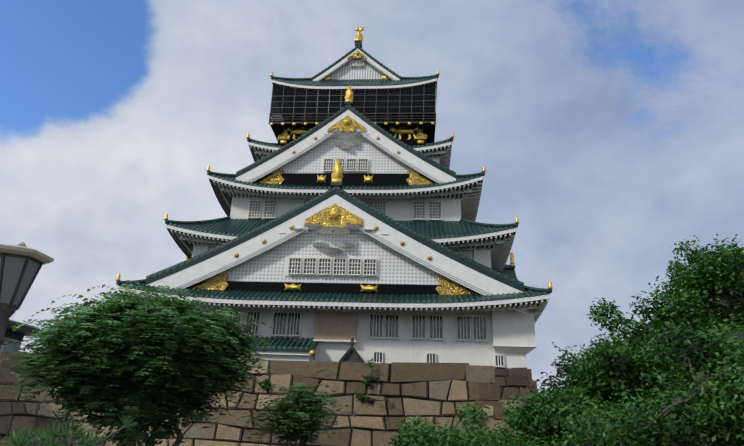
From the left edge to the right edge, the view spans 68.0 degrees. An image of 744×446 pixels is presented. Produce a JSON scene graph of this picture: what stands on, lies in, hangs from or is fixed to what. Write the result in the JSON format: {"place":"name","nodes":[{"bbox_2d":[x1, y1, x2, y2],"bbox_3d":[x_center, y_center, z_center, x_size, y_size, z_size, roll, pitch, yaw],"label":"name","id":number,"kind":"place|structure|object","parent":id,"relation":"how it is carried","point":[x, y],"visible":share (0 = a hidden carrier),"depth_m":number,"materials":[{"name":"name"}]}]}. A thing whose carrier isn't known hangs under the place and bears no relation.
{"place":"outdoors","nodes":[
{"label":"outdoors","id":0,"kind":"place"},
{"bbox_2d":[0,0,743,393],"label":"sky","id":1,"kind":"structure","parent":0,"point":[612,131],"materials":[{"name":"white"}]},
{"label":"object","id":2,"kind":"structure","parent":0,"visible":0},
{"bbox_2d":[0,319,45,355],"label":"building","id":3,"kind":"structure","parent":2,"relation":"on","point":[19,334],"depth_m":33.98,"materials":[{"name":"grey"}]},
{"bbox_2d":[0,242,53,345],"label":"street lamp","id":4,"kind":"object","parent":2,"relation":"on","point":[21,263],"visible":1,"depth_m":7.73,"materials":[{"name":"metal"}]},
{"bbox_2d":[2,405,138,445],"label":"bush","id":5,"kind":"object","parent":2,"relation":"on","point":[25,440],"visible":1,"depth_m":3.47,"materials":[{"name":"green plant"}]},
{"bbox_2d":[0,280,276,445],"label":"tree sprays","id":6,"kind":"object","parent":2,"relation":"on","point":[153,362],"visible":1,"depth_m":13.07,"materials":[{"name":"green plant"}]},
{"bbox_2d":[0,352,541,445],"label":"stone wall","id":7,"kind":"structure","parent":2,"relation":"on","point":[439,391],"depth_m":29.11,"materials":[{"name":"brown stone"}]},
{"bbox_2d":[254,378,270,390],"bbox_3d":[-5.778,8.480,29.090,1.154,0.672,1.565,1,-21,4],"label":"wall plant","id":8,"kind":"object","parent":7,"relation":"on","point":[266,386],"visible":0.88,"depth_m":29.29,"materials":[{"name":"green plant"}]},
{"bbox_2d":[116,26,552,367],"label":"castle","id":9,"kind":"structure","parent":7,"relation":"on","point":[348,228],"depth_m":46.74,"materials":[{"name":"white paint"}]},
{"bbox_2d":[361,358,381,389],"bbox_3d":[0.018,8.062,29.352,1.164,1.751,0.912,1,-21,4],"label":"wall plant","id":10,"kind":"object","parent":7,"relation":"on","point":[367,380],"visible":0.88,"depth_m":29.21,"materials":[{"name":"green plant"}]},
{"bbox_2d":[355,390,388,406],"bbox_3d":[0.019,9.127,28.710,1.883,0.849,0.720,1,-21,4],"label":"wall plant","id":11,"kind":"object","parent":7,"relation":"on","point":[367,398],"visible":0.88,"depth_m":28.63,"materials":[{"name":"green plant"}]},
{"bbox_2d":[228,368,360,445],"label":"bush","id":12,"kind":"object","parent":2,"relation":"on","point":[298,417],"visible":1,"depth_m":13.38,"materials":[{"name":"green plant"}]},
{"bbox_2d":[388,414,538,445],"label":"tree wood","id":13,"kind":"object","parent":2,"relation":"on","point":[432,437],"visible":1,"depth_m":14.74,"materials":[{"name":"green plant"}]},
{"bbox_2d":[437,399,575,445],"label":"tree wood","id":14,"kind":"object","parent":2,"relation":"on","point":[515,439],"visible":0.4,"depth_m":16.27,"materials":[{"name":"green plant"}]},
{"bbox_2d":[500,375,650,445],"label":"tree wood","id":15,"kind":"object","parent":2,"relation":"on","point":[546,426],"visible":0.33,"depth_m":16.86,"materials":[{"name":"green plant"}]},
{"bbox_2d":[501,325,703,444],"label":"tree","id":16,"kind":"object","parent":2,"relation":"on","point":[610,370],"visible":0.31,"depth_m":17.20,"materials":[{"name":"green plant"}]},
{"bbox_2d":[551,313,743,445],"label":"tree","id":17,"kind":"object","parent":2,"relation":"on","point":[691,415],"visible":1,"depth_m":11.11,"materials":[{"name":"green plant"}]},
{"bbox_2d":[586,234,743,382],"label":"tree","id":18,"kind":"object","parent":2,"relation":"on","point":[708,292],"visible":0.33,"depth_m":20.56,"materials":[{"name":"green plant"}]},
{"bbox_2d":[666,235,743,306],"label":"tree","id":19,"kind":"object","parent":2,"relation":"on","point":[691,258],"visible":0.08,"depth_m":25.54,"materials":[{"name":"green plant"}]}
]}

